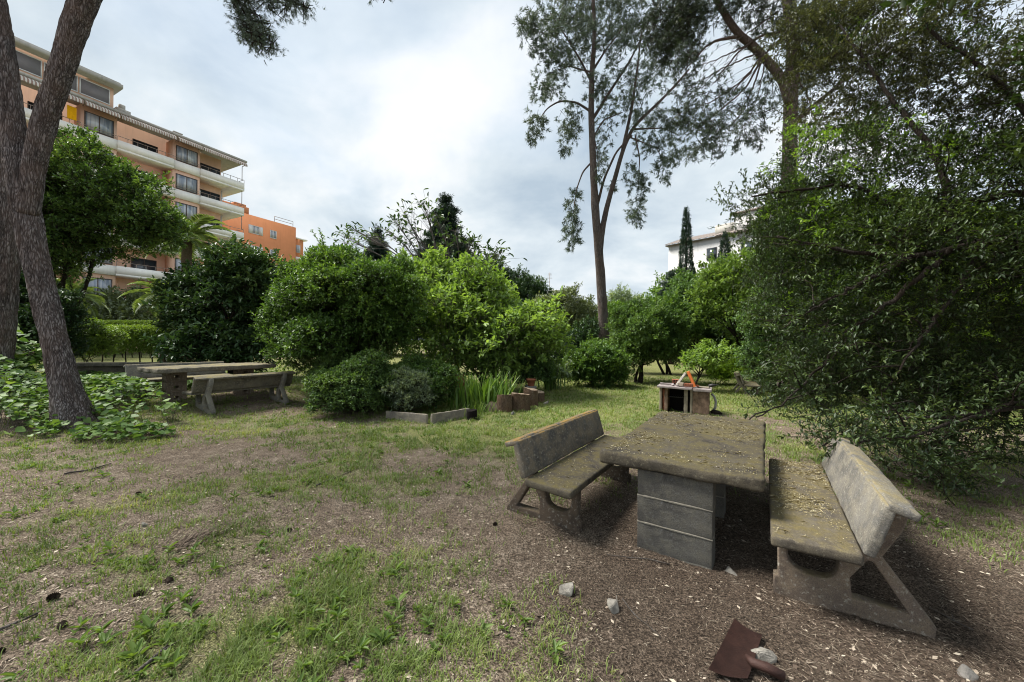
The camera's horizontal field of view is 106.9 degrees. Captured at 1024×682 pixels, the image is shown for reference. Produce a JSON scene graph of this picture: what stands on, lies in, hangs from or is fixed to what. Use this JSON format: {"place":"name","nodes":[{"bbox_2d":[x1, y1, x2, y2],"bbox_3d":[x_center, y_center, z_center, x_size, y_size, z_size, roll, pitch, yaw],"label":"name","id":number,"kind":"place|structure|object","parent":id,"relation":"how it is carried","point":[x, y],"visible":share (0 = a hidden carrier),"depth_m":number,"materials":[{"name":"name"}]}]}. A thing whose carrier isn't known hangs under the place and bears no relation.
{"place":"outdoors","nodes":[
{"label":"outdoors","id":0,"kind":"place"},
{"bbox_2d":[0,342,1023,681],"bbox_3d":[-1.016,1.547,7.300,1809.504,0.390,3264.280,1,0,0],"label":"ground","id":1,"kind":"structure","parent":0,"point":[750,508],"depth_m":2.96,"materials":[{"name":"soil"}]},
{"bbox_2d":[0,30,21,393],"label":"pine","id":2,"kind":"object","parent":1,"relation":"on","point":[10,267],"visible":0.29,"depth_m":8.52,"materials":[{"name":"brown plant"}]},
{"bbox_2d":[0,608,46,630],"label":"fallen twig","id":3,"kind":"object","parent":1,"relation":"on","point":[15,622],"visible":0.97,"depth_m":2.21,"materials":[{"name":"grey wood"}]},
{"bbox_2d":[5,323,45,391],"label":"climbing creeper","id":4,"kind":"object","parent":1,"relation":"on","point":[23,358],"visible":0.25,"depth_m":9.14,"materials":[{"name":"green plant"}]},
{"bbox_2d":[46,592,60,601],"bbox_3d":[-2.942,1.642,2.432,0.059,0.057,0.058,-8,2,-14],"label":"pine cone","id":5,"kind":"object","parent":1,"relation":"on","point":[53,596],"visible":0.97,"depth_m":2.42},
{"bbox_2d":[16,268,97,357],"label":"dark undergrowth","id":6,"kind":"object","parent":1,"relation":"on","point":[74,313],"visible":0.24,"depth_m":11.08,"materials":[{"name":"green plant"}]},
{"bbox_2d":[56,620,67,628],"bbox_3d":[-2.632,1.660,2.219,0.045,0.045,0.046,1,0,-36],"label":"pine cone","id":7,"kind":"object","parent":1,"relation":"on","point":[63,623],"visible":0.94,"depth_m":2.21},
{"bbox_2d":[56,278,110,358],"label":"palm tree","id":8,"kind":"object","parent":1,"relation":"on","point":[95,298],"visible":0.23,"depth_m":23.30,"materials":[{"name":"green plant"}]},
{"bbox_2d":[64,463,110,474],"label":"fallen twig","id":9,"kind":"object","parent":1,"relation":"on","point":[83,470],"visible":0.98,"depth_m":4.71,"materials":[{"name":"grey wood"}]},
{"bbox_2d":[70,316,130,361],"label":"yellow shrub","id":10,"kind":"object","parent":1,"relation":"on","point":[103,335],"visible":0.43,"depth_m":15.46,"materials":[{"name":"green plant"}]},
{"bbox_2d":[22,123,196,321],"bbox_3d":[-15.180,-3.166,13.791,7.729,9.105,4.317,1,0,0],"label":"carob tree","id":11,"kind":"object","parent":1,"relation":"on","point":[87,209],"visible":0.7,"depth_m":12.97,"materials":[{"name":"green plant"}]},
{"bbox_2d":[82,278,157,353],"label":"tree","id":12,"kind":"object","parent":1,"relation":"on","point":[119,308],"visible":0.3,"depth_m":29.82,"materials":[{"name":"green plant"}]},
{"bbox_2d":[76,362,181,373],"bbox_3d":[-12.174,1.125,12.799,4.258,0.812,0.510,1,0,-14],"label":"concrete bench","id":13,"kind":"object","parent":1,"relation":"on","point":[107,367],"depth_m":12.39,"materials":[{"name":"concrete"}]},
{"bbox_2d":[99,319,158,357],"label":"clipped hedge","id":14,"kind":"object","parent":1,"relation":"on","point":[131,322],"visible":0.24,"depth_m":25.22,"materials":[{"name":"green plant"}]},
{"bbox_2d":[14,36,247,352],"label":"apartment block","id":15,"kind":"structure","parent":1,"relation":"on","point":[202,185],"depth_m":37.18,"materials":[{"name":"paint"}]},
{"bbox_2d":[16,50,41,77],"bbox_3d":[-39.150,-22.361,30.393,0.080,1.400,1.900,1,0,27],"label":"window","id":16,"kind":"structure","parent":15,"relation":"in","point":[27,63],"depth_m":30.66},
{"bbox_2d":[44,62,77,91],"bbox_3d":[-38.244,-22.352,32.176,0.080,1.400,1.900,1,0,27],"label":"window","id":17,"kind":"structure","parent":15,"relation":"in","point":[75,83],"depth_m":32.89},
{"bbox_2d":[67,105,76,120],"bbox_3d":[-37.511,-19.444,32.321,0.062,1.100,0.550,1,0,27],"label":"yellow towel","id":18,"kind":"object","parent":15,"relation":"hanging from","point":[71,112],"visible":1,"depth_m":32.30,"materials":[{"name":"fabric"}]},
{"bbox_2d":[79,77,109,104],"bbox_3d":[-37.337,-22.342,33.959,0.080,1.400,1.900,1,0,27],"label":"window","id":19,"kind":"structure","parent":15,"relation":"in","point":[90,89],"depth_m":33.92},
{"bbox_2d":[83,276,111,293],"bbox_3d":[-37.121,-4.879,33.985,0.090,1.560,1.860,1,0,27],"label":"window","id":20,"kind":"structure","parent":15,"relation":"in","point":[99,283],"depth_m":34.07,"materials":[{"name":"grey glass"}]},
{"bbox_2d":[84,110,113,137],"bbox_3d":[-36.969,-19.378,33.985,0.090,1.560,1.860,1,0,27],"label":"window","id":21,"kind":"structure","parent":15,"relation":"in","point":[90,119],"depth_m":33.96,"materials":[{"name":"grey glass"}]},
{"bbox_2d":[131,257,156,270],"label":"window","id":22,"kind":"structure","parent":15,"relation":"in","point":[141,262],"depth_m":37.88,"materials":[{"name":"black glass"}]},
{"bbox_2d":[132,138,157,152],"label":"window","id":23,"kind":"structure","parent":15,"relation":"in","point":[133,143],"depth_m":37.84,"materials":[{"name":"black glass"}]},
{"bbox_2d":[175,258,194,270],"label":"window","id":24,"kind":"structure","parent":15,"relation":"in","point":[177,260],"depth_m":39.09,"materials":[{"name":"grey glass"}]},
{"bbox_2d":[175,201,196,219],"bbox_3d":[-34.108,-13.548,39.726,0.090,1.560,1.860,1,0,27],"label":"window","id":25,"kind":"structure","parent":15,"relation":"in","point":[189,210],"depth_m":39.81,"materials":[{"name":"grey glass"}]},
{"bbox_2d":[176,173,197,193],"bbox_3d":[-34.078,-16.448,39.726,0.090,1.560,1.860,1,0,27],"label":"window","id":26,"kind":"structure","parent":15,"relation":"in","point":[181,180],"depth_m":39.68,"materials":[{"name":"grey glass"}]},
{"bbox_2d":[176,145,197,166],"bbox_3d":[-34.047,-19.348,39.726,0.090,1.560,1.860,1,0,27],"label":"window","id":27,"kind":"structure","parent":15,"relation":"in","point":[181,152],"depth_m":39.68,"materials":[{"name":"grey glass"}]},
{"bbox_2d":[200,189,219,200],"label":"window","id":28,"kind":"structure","parent":15,"relation":"in","point":[204,191],"depth_m":42.87,"materials":[{"name":"black glass"}]},
{"bbox_2d":[200,163,219,174],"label":"window","id":29,"kind":"structure","parent":15,"relation":"in","point":[201,167],"depth_m":42.84,"materials":[{"name":"black glass"}]},
{"bbox_2d":[0,354,272,443],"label":"creeper","id":30,"kind":"object","parent":1,"relation":"on","point":[106,384],"visible":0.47,"depth_m":7.05,"materials":[{"name":"green plant"}]},
{"bbox_2d":[84,323,191,361],"bbox_3d":[-17.799,0.201,18.783,5.460,2.233,1.707,1,0,-7],"label":"clipped hedge","id":31,"kind":"object","parent":1,"relation":"on","point":[137,335],"visible":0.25,"depth_m":18.18,"materials":[{"name":"green plant"}]},
{"bbox_2d":[119,278,170,361],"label":"palm tree","id":32,"kind":"object","parent":1,"relation":"on","point":[147,295],"visible":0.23,"depth_m":19.14,"materials":[{"name":"green plant"}]},
{"bbox_2d":[132,640,178,674],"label":"fallen twig","id":33,"kind":"object","parent":1,"relation":"on","point":[150,660],"visible":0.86,"depth_m":2.00,"materials":[{"name":"grey wood"}]},
{"bbox_2d":[123,361,232,396],"bbox_3d":[-8.422,0.979,9.657,0.804,0.848,2.009,1,0,30],"label":"concrete bench","id":34,"kind":"object","parent":1,"relation":"on","point":[130,370],"visible":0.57,"depth_m":9.32,"materials":[{"name":"concrete"}]},
{"bbox_2d":[139,517,240,553],"bbox_3d":[-2.652,1.660,3.239,0.497,0.111,0.614,1,0,12],"label":"rotten bark","id":35,"kind":"object","parent":1,"relation":"on","point":[196,534],"visible":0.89,"depth_m":3.19,"materials":[{"name":"wood"}]},
{"bbox_2d":[145,213,235,360],"bbox_3d":[-19.689,-3.088,22.916,4.297,9.167,4.092,1,0,0],"label":"palm tree","id":36,"kind":"object","parent":1,"relation":"on","point":[193,243],"visible":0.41,"depth_m":22.87,"materials":[{"name":"green plant"}]},
{"bbox_2d":[0,0,390,428],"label":"leaning pine","id":37,"kind":"object","parent":1,"relation":"on","point":[26,151],"visible":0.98,"depth_m":6.74,"materials":[{"name":"brown plant"}]},
{"bbox_2d":[137,362,275,401],"bbox_3d":[-7.363,0.994,9.298,1.223,0.821,2.420,1,0,30],"label":"concrete table","id":38,"kind":"object","parent":1,"relation":"on","point":[170,381],"visible":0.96,"depth_m":8.69,"materials":[{"name":"concrete"}]},
{"bbox_2d":[138,232,286,373],"bbox_3d":[-9.874,-1.063,12.723,4.726,5.370,4.626,1,0,0],"label":"magnolia bush","id":39,"kind":"object","parent":1,"relation":"on","point":[233,277],"visible":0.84,"depth_m":12.04,"materials":[{"name":"green plant"}]},
{"bbox_2d":[182,371,295,414],"bbox_3d":[-6.326,1.185,8.978,0.803,0.847,2.107,1,0,30],"label":"concrete bench","id":40,"kind":"object","parent":1,"relation":"on","point":[206,386],"visible":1,"depth_m":8.70,"materials":[{"name":"concrete"}]},
{"bbox_2d":[222,200,307,345],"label":"orange block","id":41,"kind":"structure","parent":1,"relation":"on","point":[270,235],"depth_m":56.44,"materials":[{"name":"paint"}]},
{"bbox_2d":[248,224,262,235],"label":"window","id":42,"kind":"structure","parent":41,"relation":"in","point":[252,229],"depth_m":54.66,"materials":[{"name":"white glass"}]},
{"bbox_2d":[270,230,276,238],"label":"window","id":43,"kind":"structure","parent":41,"relation":"in","point":[273,234],"depth_m":56.94,"materials":[{"name":"grey glass"}]},
{"bbox_2d":[248,227,436,377],"bbox_3d":[-4.680,-0.693,10.526,4.917,4.942,4.900,1,0,0],"label":"round bush","id":44,"kind":"object","parent":1,"relation":"on","point":[346,301],"visible":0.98,"depth_m":9.71,"materials":[{"name":"green plant"}]},
{"bbox_2d":[301,340,424,414],"bbox_3d":[-3.585,0.895,8.960,3.360,1.896,2.948,1,0,0],"label":"bush","id":45,"kind":"object","parent":1,"relation":"on","point":[353,382],"visible":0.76,"depth_m":8.22,"materials":[{"name":"green plant"}]},
{"bbox_2d":[362,224,389,262],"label":"conifer tree","id":46,"kind":"object","parent":1,"relation":"on","point":[379,250],"visible":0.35,"depth_m":33.51,"materials":[{"name":"green plant"}]},
{"bbox_2d":[386,411,427,423],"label":"edging slab","id":47,"kind":"structure","parent":1,"relation":"on","point":[417,417],"depth_m":8.00,"materials":[{"name":"concrete"}]},
{"bbox_2d":[378,365,439,411],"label":"grey shrub","id":48,"kind":"object","parent":1,"relation":"on","point":[414,397],"visible":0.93,"depth_m":8.51,"materials":[{"name":"green plant"}]},
{"bbox_2d":[380,321,438,354],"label":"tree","id":49,"kind":"object","parent":1,"relation":"on","point":[418,337],"visible":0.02,"depth_m":33.07,"materials":[{"name":"green plant"}]},
{"bbox_2d":[327,188,526,372],"bbox_3d":[-3.431,-2.209,15.425,8.085,7.949,3.032,1,0,0],"label":"loquat tree","id":50,"kind":"object","parent":1,"relation":"on","point":[425,215],"visible":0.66,"depth_m":15.04,"materials":[{"name":"green plant"}]},
{"bbox_2d":[396,351,461,409],"bbox_3d":[-2.236,1.024,9.731,1.734,1.575,2.298,1,0,-21],"label":"bed shrub","id":51,"kind":"object","parent":1,"relation":"on","point":[444,376],"visible":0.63,"depth_m":9.31,"materials":[{"name":"green plant"}]},
{"bbox_2d":[409,191,477,352],"bbox_3d":[-5.004,-4.659,27.853,5.020,12.813,5.607,1,0,0],"label":"conifer tree","id":52,"kind":"object","parent":1,"relation":"on","point":[445,201],"visible":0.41,"depth_m":27.45,"materials":[{"name":"green plant"}]},
{"bbox_2d":[430,408,469,423],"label":"edging slab","id":53,"kind":"structure","parent":1,"relation":"on","point":[444,416],"depth_m":8.12,"materials":[{"name":"concrete"}]},
{"bbox_2d":[466,409,476,419],"bbox_3d":[-0.870,1.609,8.217,0.245,0.257,0.230,1,0,0],"label":"log","id":54,"kind":"object","parent":1,"relation":"on","point":[471,414],"visible":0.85,"depth_m":8.13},
{"bbox_2d":[456,398,497,415],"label":"grass clump","id":55,"kind":"object","parent":1,"relation":"on","point":[480,408],"visible":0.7,"depth_m":9.05,"materials":[{"name":"green plant"}]},
{"bbox_2d":[0,390,965,681],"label":"weeds","id":56,"kind":"object","parent":1,"relation":"on","point":[386,636],"visible":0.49,"depth_m":2.29,"materials":[{"name":"green plant"}]},
{"bbox_2d":[390,243,579,388],"bbox_3d":[-1.530,-0.874,12.512,7.281,5.361,4.450,1,0,21],"label":"walnut tree","id":57,"kind":"object","parent":1,"relation":"on","point":[479,313],"visible":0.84,"depth_m":11.70,"materials":[{"name":"green plant"}]},
{"bbox_2d":[448,369,523,411],"bbox_3d":[-0.682,1.222,9.971,1.912,0.985,1.899,1,0,-33],"label":"iris clump","id":58,"kind":"object","parent":1,"relation":"on","point":[492,389],"visible":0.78,"depth_m":9.68,"materials":[{"name":"green plant"}]},
{"bbox_2d":[486,402,497,411],"bbox_3d":[-0.485,1.621,9.286,0.272,0.284,0.279,1,-10,-10],"label":"log","id":59,"kind":"object","parent":1,"relation":"on","point":[492,404],"visible":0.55,"depth_m":9.17,"materials":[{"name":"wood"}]},
{"bbox_2d":[497,394,512,411],"bbox_3d":[-0.185,1.516,9.259,0.410,0.473,0.416,1,0,0],"label":"log","id":60,"kind":"object","parent":1,"relation":"on","point":[504,403],"visible":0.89,"depth_m":9.09,"materials":[{"name":"brown wood"}]},
{"bbox_2d":[467,251,553,331],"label":"olive tree","id":61,"kind":"object","parent":1,"relation":"on","point":[530,286],"visible":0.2,"depth_m":30.77,"materials":[{"name":"green plant"}]},
{"bbox_2d":[0,362,1023,681],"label":"grass","id":62,"kind":"structure","parent":1,"relation":"on","point":[236,650],"depth_m":3.18,"materials":[{"name":"plant"}]},
{"bbox_2d":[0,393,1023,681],"bbox_3d":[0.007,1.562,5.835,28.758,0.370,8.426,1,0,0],"label":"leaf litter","id":63,"kind":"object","parent":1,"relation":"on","point":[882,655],"visible":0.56,"depth_m":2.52,"materials":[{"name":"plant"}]},
{"bbox_2d":[511,392,529,411],"bbox_3d":[0.212,1.522,9.503,0.509,0.486,0.528,1,0,0],"label":"log","id":64,"kind":"object","parent":1,"relation":"on","point":[520,401],"visible":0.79,"depth_m":9.28,"materials":[{"name":"brown wood"}]},
{"bbox_2d":[523,387,537,406],"bbox_3d":[0.514,1.492,10.057,0.371,0.513,0.356,1,0,-43],"label":"log","id":65,"kind":"object","parent":1,"relation":"on","point":[533,392],"visible":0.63,"depth_m":9.92,"materials":[{"name":"brown wood"}]},
{"bbox_2d":[526,378,535,385],"bbox_3d":[0.565,1.234,11.300,0.296,0.215,0.296,1,0,0],"label":"flower pot","id":66,"kind":"object","parent":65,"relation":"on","point":[530,381],"visible":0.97,"depth_m":11.21,"materials":[{"name":"ceramic"}]},
{"bbox_2d":[508,352,559,385],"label":"bed creeper","id":67,"kind":"object","parent":1,"relation":"on","point":[535,373],"visible":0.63,"depth_m":12.17,"materials":[{"name":"green plant"}]},
{"bbox_2d":[538,390,544,402],"bbox_3d":[0.765,1.586,10.689,0.314,0.364,0.319,1,0,0],"label":"log","id":68,"kind":"object","parent":1,"relation":"on","point":[541,396],"visible":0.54,"depth_m":10.56,"materials":[{"name":"brown wood"}]},
{"bbox_2d":[537,355,569,390],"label":"yucca plant","id":69,"kind":"object","parent":1,"relation":"on","point":[548,387],"visible":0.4,"depth_m":13.21,"materials":[{"name":"green plant"}]},
{"bbox_2d":[543,576,568,635],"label":"fallen twig","id":70,"kind":"object","parent":1,"relation":"on","point":[556,604],"visible":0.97,"depth_m":2.47,"materials":[{"name":"brown wood"}]},
{"bbox_2d":[540,355,578,386],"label":"silver plant","id":71,"kind":"object","parent":1,"relation":"on","point":[567,372],"visible":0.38,"depth_m":13.50,"materials":[{"name":"grey plant"}]},
{"bbox_2d":[559,582,573,596],"bbox_3d":[0.373,1.691,2.588,0.100,0.082,0.086,1,0,29],"label":"stone","id":72,"kind":"object","parent":1,"relation":"on","point":[565,589],"visible":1,"depth_m":2.56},
{"bbox_2d":[522,281,611,337],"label":"olive green tree","id":73,"kind":"object","parent":1,"relation":"on","point":[576,306],"visible":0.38,"depth_m":23.23,"materials":[{"name":"green plant"}]},
{"bbox_2d":[505,409,630,533],"bbox_3d":[0.712,1.333,4.197,0.803,0.848,2.006,1,0,34],"label":"concrete bench","id":74,"kind":"object","parent":1,"relation":"on","point":[536,451],"visible":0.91,"depth_m":3.69,"materials":[{"name":"concrete"}]},
{"bbox_2d":[544,314,603,364],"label":"dark hedge bush","id":75,"kind":"object","parent":1,"relation":"on","point":[582,329],"visible":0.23,"depth_m":17.93,"materials":[{"name":"green plant"}]},
{"bbox_2d":[562,332,633,388],"bbox_3d":[3.253,0.962,14.442,2.926,2.843,2.454,1,0,-22],"label":"lime bush","id":76,"kind":"object","parent":1,"relation":"on","point":[597,361],"visible":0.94,"depth_m":13.86,"materials":[{"name":"green plant"}]},
{"bbox_2d":[511,0,696,344],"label":"slim pine","id":77,"kind":"object","parent":1,"relation":"on","point":[552,28],"visible":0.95,"depth_m":17.90,"materials":[{"name":"green plant"}]},
{"bbox_2d":[607,596,619,613],"bbox_3d":[0.660,1.702,2.458,0.080,0.079,0.117,1,0,5],"label":"stone","id":78,"kind":"object","parent":1,"relation":"on","point":[612,604],"visible":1,"depth_m":2.43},
{"bbox_2d":[597,281,644,337],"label":"feathery tree","id":79,"kind":"object","parent":1,"relation":"on","point":[624,295],"visible":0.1,"depth_m":38.98,"materials":[{"name":"green plant"}]},
{"bbox_2d":[607,553,669,564],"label":"fallen twig","id":80,"kind":"object","parent":1,"relation":"on","point":[641,558],"visible":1,"depth_m":2.98,"materials":[{"name":"brown wood"}]},
{"bbox_2d":[622,598,660,636],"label":"fallen twig","id":81,"kind":"object","parent":1,"relation":"on","point":[638,617],"visible":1,"depth_m":2.38,"materials":[{"name":"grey wood"}]},
{"bbox_2d":[603,295,692,383],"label":"dark round tree","id":82,"kind":"object","parent":1,"relation":"on","point":[647,332],"visible":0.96,"depth_m":15.33,"materials":[{"name":"green plant"}]},
{"bbox_2d":[596,287,706,374],"bbox_3d":[7.367,-0.471,20.444,5.702,4.749,3.394,1,0,19],"label":"tree","id":83,"kind":"object","parent":1,"relation":"on","point":[692,334],"visible":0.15,"depth_m":19.66,"materials":[{"name":"green plant"}]},
{"bbox_2d":[657,268,677,363],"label":"conifer tree","id":84,"kind":"object","parent":1,"relation":"on","point":[670,274],"visible":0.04,"depth_m":29.89,"materials":[{"name":"green plant"}]},
{"bbox_2d":[599,411,765,569],"bbox_3d":[1.928,1.423,3.984,1.224,0.929,2.422,1,0,34],"label":"concrete table","id":85,"kind":"object","parent":1,"relation":"on","point":[681,504],"visible":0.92,"depth_m":3.10,"materials":[{"name":"concrete"}]},
{"bbox_2d":[605,411,759,473],"bbox_3d":[1.923,0.963,3.994,1.200,0.013,2.311,1,0,34],"label":"straw debris","id":86,"kind":"object","parent":85,"relation":"on","point":[649,438],"visible":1,"depth_m":3.82,"materials":[{"name":"plant"}]},
{"bbox_2d":[657,384,711,414],"bbox_3d":[4.275,1.451,9.407,1.203,0.678,0.644,1,0,29],"label":"brick barbecue","id":87,"kind":"object","parent":1,"relation":"on","point":[694,400],"visible":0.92,"depth_m":9.22,"materials":[{"name":"brick"}]},
{"bbox_2d":[677,207,696,364],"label":"cypress tree","id":88,"kind":"object","parent":1,"relation":"on","point":[686,232],"visible":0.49,"depth_m":29.78,"materials":[{"name":"green plant"}]},
{"bbox_2d":[644,267,733,361],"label":"tree","id":89,"kind":"object","parent":1,"relation":"on","point":[654,290],"visible":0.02,"depth_m":34.66,"materials":[{"name":"green plant"}]},
{"bbox_2d":[674,338,739,387],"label":"fig sapling","id":90,"kind":"object","parent":1,"relation":"on","point":[709,354],"visible":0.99,"depth_m":13.06,"materials":[{"name":"plant"}]},
{"bbox_2d":[664,253,760,373],"bbox_3d":[11.771,-1.356,20.387,6.875,7.069,6.310,1,0,0],"label":"wide tree","id":91,"kind":"object","parent":1,"relation":"on","point":[684,280],"visible":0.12,"depth_m":20.37,"materials":[{"name":"green plant"}]},
{"bbox_2d":[717,230,730,264],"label":"cypress tree","id":92,"kind":"object","parent":1,"relation":"on","point":[724,243],"visible":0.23,"depth_m":29.88,"materials":[{"name":"green plant"}]},
{"bbox_2d":[680,242,768,380],"bbox_3d":[9.780,-1.281,15.167,5.667,6.435,3.573,1,0,21],"label":"yellow green tree","id":93,"kind":"object","parent":1,"relation":"on","point":[717,290],"visible":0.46,"depth_m":15.19,"materials":[{"name":"green plant"}]},
{"bbox_2d":[703,352,757,383],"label":"lime shrub","id":94,"kind":"object","parent":1,"relation":"on","point":[725,371],"visible":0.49,"depth_m":15.22,"materials":[{"name":"green plant"}]},
{"bbox_2d":[665,199,814,273],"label":"white house","id":95,"kind":"structure","parent":1,"relation":"on","point":[705,245],"depth_m":44.58,"materials":[{"name":"paint"}]},
{"bbox_2d":[706,247,716,260],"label":"window","id":96,"kind":"structure","parent":95,"relation":"in","point":[709,250],"depth_m":44.11,"materials":[{"name":"grey glass"}]},
{"bbox_2d":[708,619,785,681],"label":"rusty spade","id":97,"kind":"object","parent":1,"relation":"on","point":[735,656],"visible":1,"depth_m":2.04,"materials":[{"name":"metal"}]},
{"bbox_2d":[733,371,760,393],"bbox_3d":[8.044,1.522,13.122,0.804,0.848,1.608,1,0,28],"label":"concrete bench","id":98,"kind":"object","parent":1,"relation":"on","point":[743,384],"visible":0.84,"depth_m":12.70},
{"bbox_2d":[636,0,890,396],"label":"pine","id":99,"kind":"object","parent":1,"relation":"on","point":[680,12],"visible":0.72,"depth_m":12.30,"materials":[{"name":"green plant"}]},
{"bbox_2d":[751,646,776,663],"bbox_3d":[1.364,1.720,2.072,0.123,0.085,0.101,1,0,-15],"label":"stone","id":100,"kind":"object","parent":1,"relation":"on","point":[767,655],"visible":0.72,"depth_m":2.05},
{"bbox_2d":[742,365,820,393],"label":"grey green shrub","id":101,"kind":"object","parent":1,"relation":"on","point":[772,384],"visible":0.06,"depth_m":13.24,"materials":[{"name":"green plant"}]},
{"bbox_2d":[727,174,854,397],"bbox_3d":[8.098,-1.707,11.319,3.694,7.223,2.974,1,0,0],"label":"ivy thicket","id":102,"kind":"object","parent":1,"relation":"on","point":[749,347],"visible":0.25,"depth_m":11.06,"materials":[{"name":"green plant"}]},
{"bbox_2d":[769,434,936,638],"bbox_3d":[2.557,1.343,3.058,0.804,0.848,2.007,1,0,34],"label":"concrete bench","id":103,"kind":"object","parent":1,"relation":"on","point":[877,506],"visible":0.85,"depth_m":2.47,"materials":[{"name":"concrete"}]},
{"bbox_2d":[768,459,852,546],"bbox_3d":[2.421,1.244,3.155,0.506,0.017,1.912,-2,-1,34],"label":"straw debris","id":104,"kind":"object","parent":103,"relation":"on","point":[794,496],"visible":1,"depth_m":3.08,"materials":[{"name":"plant"}]},
{"bbox_2d":[706,0,1023,506],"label":"overhanging tree","id":105,"kind":"object","parent":1,"relation":"on","point":[991,249],"visible":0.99,"depth_m":5.20,"materials":[{"name":"green plant"}]},
{"bbox_2d":[805,288,1023,397],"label":"shaded bush","id":106,"kind":"object","parent":1,"relation":"on","point":[967,345],"visible":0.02,"depth_m":12.43,"materials":[{"name":"green plant"}]},
{"bbox_2d":[812,184,1023,401],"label":"screen tree","id":107,"kind":"object","parent":1,"relation":"on","point":[931,303],"visible":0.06,"depth_m":11.23,"materials":[{"name":"green plant"}]},
{"bbox_2d":[956,664,978,681],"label":"stone","id":108,"kind":"object","parent":1,"relation":"on","point":[965,671],"visible":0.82,"depth_m":1.95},
{"bbox_2d":[7,0,1023,339],"label":"sky","id":109,"kind":"structure","parent":0,"point":[366,109],"materials":[{"name":"white"}]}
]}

